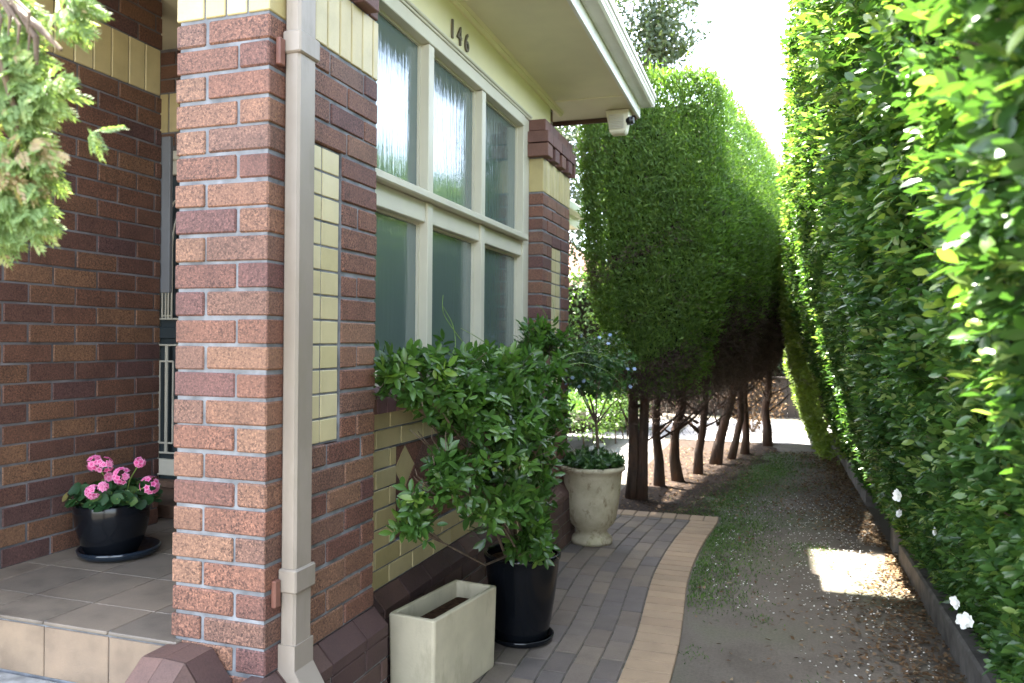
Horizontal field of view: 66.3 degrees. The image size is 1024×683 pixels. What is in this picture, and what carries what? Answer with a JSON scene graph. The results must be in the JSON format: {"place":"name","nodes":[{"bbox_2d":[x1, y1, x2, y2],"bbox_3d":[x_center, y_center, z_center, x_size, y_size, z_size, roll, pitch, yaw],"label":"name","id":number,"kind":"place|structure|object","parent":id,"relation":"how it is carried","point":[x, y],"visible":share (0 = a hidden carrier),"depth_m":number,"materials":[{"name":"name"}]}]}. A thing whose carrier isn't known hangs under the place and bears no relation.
{"place":"outdoors","nodes":[
{"label":"outdoors","id":0,"kind":"place"},
{"bbox_2d":[473,509,718,682],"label":"path","id":1,"kind":"structure","parent":0,"point":[618,610],"depth_m":4.41,"materials":[{"name":"grey brick pavers"},{"name":"tan brick edging"}]},
{"bbox_2d":[389,580,495,682],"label":"trough planter","id":2,"kind":"object","parent":1,"relation":"on","point":[445,633],"visible":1,"depth_m":3.32,"materials":[{"name":"beige concrete"}]},
{"bbox_2d":[372,299,622,642],"bbox_3d":[0.052,0.604,4.013,0.703,1.768,2.349,0,0,18],"label":"potted shrub","id":3,"kind":"object","parent":1,"relation":"on","point":[522,565],"visible":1,"depth_m":3.46,"materials":[{"name":"green plant"}]},
{"bbox_2d":[495,627,553,648],"bbox_3d":[0.049,1.482,3.962,0.326,0.036,0.326,0,0,18],"label":"plant saucer","id":4,"kind":"object","parent":1,"relation":"on","point":[548,638],"visible":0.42,"depth_m":3.83,"materials":[{"name":"black plastic"}]},
{"bbox_2d":[561,330,639,546],"bbox_3d":[0.636,0.709,5.914,0.631,1.593,0.606,0,0,18],"label":"urn planter","id":5,"kind":"object","parent":1,"relation":"on","point":[592,476],"visible":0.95,"depth_m":5.76,"materials":[{"name":"stone"}]},
{"bbox_2d":[567,419,688,490],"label":"courtyard","id":6,"kind":"structure","parent":0,"point":[621,443],"depth_m":11.75,"materials":[{"name":"grey concrete"}]},
{"bbox_2d":[554,125,605,270],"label":"background tree","id":7,"kind":"object","parent":6,"relation":"on","point":[571,137],"visible":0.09,"depth_m":14.47,"materials":[{"name":"green plant"}]},
{"bbox_2d":[567,386,639,447],"bbox_3d":[0.750,1.091,11.243,1.901,0.874,3.336,0,0,18],"label":"hedge","id":8,"kind":"object","parent":6,"relation":"on","point":[582,421],"visible":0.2,"depth_m":10.22,"materials":[{"name":"green plant"}]},
{"bbox_2d":[561,0,860,249],"label":"sky","id":9,"kind":"structure","parent":0,"point":[744,37],"materials":[{"name":"white"}]},
{"bbox_2d":[679,418,832,446],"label":"back paving","id":10,"kind":"structure","parent":0,"point":[788,432],"depth_m":13.04,"materials":[{"name":"white concrete"}]},
{"bbox_2d":[719,380,786,431],"bbox_3d":[4.103,1.066,13.291,1.157,0.991,0.956,0,0,18],"label":"dry shrub","id":11,"kind":"object","parent":10,"relation":"on","point":[757,423],"visible":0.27,"depth_m":13.17,"materials":[{"name":"brown plant"}]},
{"bbox_2d":[638,403,966,682],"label":"ground","id":12,"kind":"structure","parent":0,"point":[743,641],"depth_m":4.50,"materials":[{"name":"grey gravel"}]},
{"bbox_2d":[0,0,127,268],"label":"cypress tree","id":13,"kind":"object","parent":12,"relation":"on","point":[32,104],"visible":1,"depth_m":1.24,"materials":[{"name":"green plant"}]},
{"bbox_2d":[0,0,655,682],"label":"brick house","id":14,"kind":"structure","parent":12,"relation":"on","point":[278,218],"depth_m":3.29,"materials":[{"name":"red brick"}]},
{"bbox_2d":[75,536,160,562],"bbox_3d":[-1.761,0.934,3.511,0.344,0.040,0.344,0,0,18],"label":"plant saucer","id":15,"kind":"object","parent":14,"relation":"on","point":[149,546],"visible":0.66,"depth_m":3.40,"materials":[{"name":"black plastic"}]},
{"bbox_2d":[62,455,162,554],"bbox_3d":[-1.777,0.717,3.504,0.404,0.450,0.394,0,0,-19],"label":"potted geranium","id":16,"kind":"object","parent":15,"relation":"on","point":[111,516],"visible":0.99,"depth_m":3.39,"materials":[{"name":"black plastic"}]},
{"bbox_2d":[157,151,179,478],"bbox_3d":[-1.795,-0.136,4.711,0.940,2.040,0.090,1,0,18],"label":"front door","id":17,"kind":"structure","parent":14,"relation":"in","point":[168,318],"depth_m":4.82,"materials":[{"name":"paint"}]},
{"bbox_2d":[374,0,532,385],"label":"window","id":18,"kind":"structure","parent":14,"relation":"in","point":[452,170],"depth_m":4.07,"materials":[{"name":"glass"}]},
{"bbox_2d":[606,109,634,135],"bbox_3d":[0.838,-1.684,6.024,0.216,0.182,0.138,0,0,18],"label":"security camera","id":19,"kind":"object","parent":14,"relation":"attached to","point":[621,121],"visible":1,"depth_m":5.98,"materials":[{"name":"beige plastic"}]},
{"bbox_2d":[568,241,587,284],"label":"neighbour house","id":20,"kind":"structure","parent":12,"relation":"on","point":[575,269],"depth_m":22.67,"materials":[{"name":"ceramic"}]},
{"bbox_2d":[568,265,651,432],"bbox_3d":[-0.163,0.157,14.284,5.594,2.980,1.431,0,0,18],"label":"hedge","id":21,"kind":"object","parent":12,"relation":"on","point":[580,314],"visible":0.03,"depth_m":13.39,"materials":[{"name":"green plant"}]},
{"bbox_2d":[580,234,652,418],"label":"background tree","id":22,"kind":"object","parent":12,"relation":"on","point":[652,369],"depth_m":15.43,"materials":[{"name":"green plant"}]},
{"bbox_2d":[572,0,713,190],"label":"background tree","id":23,"kind":"object","parent":12,"relation":"on","point":[657,25],"visible":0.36,"depth_m":21.13,"materials":[{"name":"green plant"}]},
{"bbox_2d":[618,440,780,514],"bbox_3d":[2.419,1.529,9.413,1.582,0.001,5.400,0,0,18],"label":"mulch bed","id":24,"kind":"object","parent":12,"relation":"on","point":[629,504],"visible":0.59,"depth_m":8.55,"materials":[{"name":"brown soil"}]},
{"bbox_2d":[573,50,748,499],"bbox_3d":[1.406,-0.535,7.386,1.603,4.166,1.308,0,0,18],"label":"conifer tree","id":25,"kind":"object","parent":24,"relation":"on","point":[658,171],"visible":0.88,"depth_m":7.01,"materials":[{"name":"green plant"}]},
{"bbox_2d":[625,92,763,486],"bbox_3d":[1.797,-0.516,8.137,1.580,4.129,0.857,0,0,27],"label":"conifer tree","id":26,"kind":"object","parent":24,"relation":"on","point":[659,476],"visible":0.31,"depth_m":7.88,"materials":[{"name":"green plant"}]},
{"bbox_2d":[649,112,772,481],"bbox_3d":[2.008,-0.519,8.558,1.578,4.154,0.889,0,0,18],"label":"conifer tree","id":27,"kind":"object","parent":24,"relation":"on","point":[676,473],"visible":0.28,"depth_m":8.37,"materials":[{"name":"green plant"}]},
{"bbox_2d":[661,120,778,474],"bbox_3d":[2.245,-0.533,9.102,1.614,4.169,0.913,0,0,25],"label":"conifer tree","id":28,"kind":"object","parent":24,"relation":"on","point":[701,429],"visible":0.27,"depth_m":8.87,"materials":[{"name":"green plant"}]},
{"bbox_2d":[685,139,782,464],"bbox_3d":[2.577,-0.507,9.748,1.587,4.145,0.944,0,0,28],"label":"conifer tree","id":29,"kind":"object","parent":24,"relation":"on","point":[717,452],"visible":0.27,"depth_m":9.54,"materials":[{"name":"green plant"}]},
{"bbox_2d":[692,140,783,459],"bbox_3d":[2.834,-0.507,10.216,1.575,4.150,0.790,0,0,26],"label":"conifer tree","id":30,"kind":"object","parent":24,"relation":"on","point":[733,451],"visible":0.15,"depth_m":10.13,"materials":[{"name":"green plant"}]},
{"bbox_2d":[708,157,783,454],"bbox_3d":[3.135,-0.531,10.827,1.548,4.186,0.979,1,0,27],"label":"conifer tree","id":31,"kind":"object","parent":24,"relation":"on","point":[745,446],"visible":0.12,"depth_m":10.64,"materials":[{"name":"green plant"}]},
{"bbox_2d":[723,171,794,446],"bbox_3d":[3.580,-0.509,11.691,1.644,4.152,1.465,0,0,18],"label":"conifer tree","id":32,"kind":"object","parent":24,"relation":"on","point":[767,438],"visible":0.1,"depth_m":11.52,"materials":[{"name":"green plant"}]},
{"bbox_2d":[660,377,824,418],"bbox_3d":[5.623,1.109,15.371,5.500,0.920,0.205,0,0,18],"label":"back fence","id":33,"kind":"object","parent":12,"relation":"on","point":[790,407],"visible":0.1,"depth_m":15.44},
{"bbox_2d":[673,323,811,416],"bbox_3d":[6.123,0.217,16.518,5.627,2.974,1.290,0,0,18],"label":"hedge","id":34,"kind":"object","parent":12,"relation":"on","point":[783,374],"depth_m":16.36,"materials":[{"name":"green plant"}]},
{"bbox_2d":[659,451,854,682],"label":"grass","id":35,"kind":"structure","parent":12,"relation":"on","point":[753,480],"depth_m":6.48,"materials":[{"name":"green plant"}]},
{"bbox_2d":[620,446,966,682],"bbox_3d":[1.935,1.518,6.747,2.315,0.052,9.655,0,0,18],"label":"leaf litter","id":36,"kind":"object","parent":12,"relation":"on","point":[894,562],"visible":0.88,"depth_m":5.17,"materials":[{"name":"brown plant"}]},
{"bbox_2d":[773,216,848,464],"bbox_3d":[4.661,-0.212,11.254,1.838,3.514,4.645,0,0,18],"label":"hedge","id":37,"kind":"object","parent":12,"relation":"on","point":[807,395],"visible":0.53,"depth_m":9.71,"materials":[{"name":"green plant"}]},
{"bbox_2d":[705,492,938,682],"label":"fallen petals","id":38,"kind":"object","parent":12,"relation":"on","point":[826,578],"visible":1,"depth_m":5.03,"materials":[{"name":"white plant"}]},
{"bbox_2d":[832,438,1010,682],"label":"kerb","id":39,"kind":"structure","parent":12,"relation":"on","point":[967,656],"depth_m":4.11,"materials":[{"name":"concrete"}]},
{"label":"garden bed","id":40,"kind":"structure","parent":0,"visible":0},
{"bbox_2d":[772,0,1023,682],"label":"hedge","id":41,"kind":"object","parent":40,"relation":"on","point":[900,182],"visible":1,"depth_m":2.00,"materials":[{"name":"green plant"}]}
]}

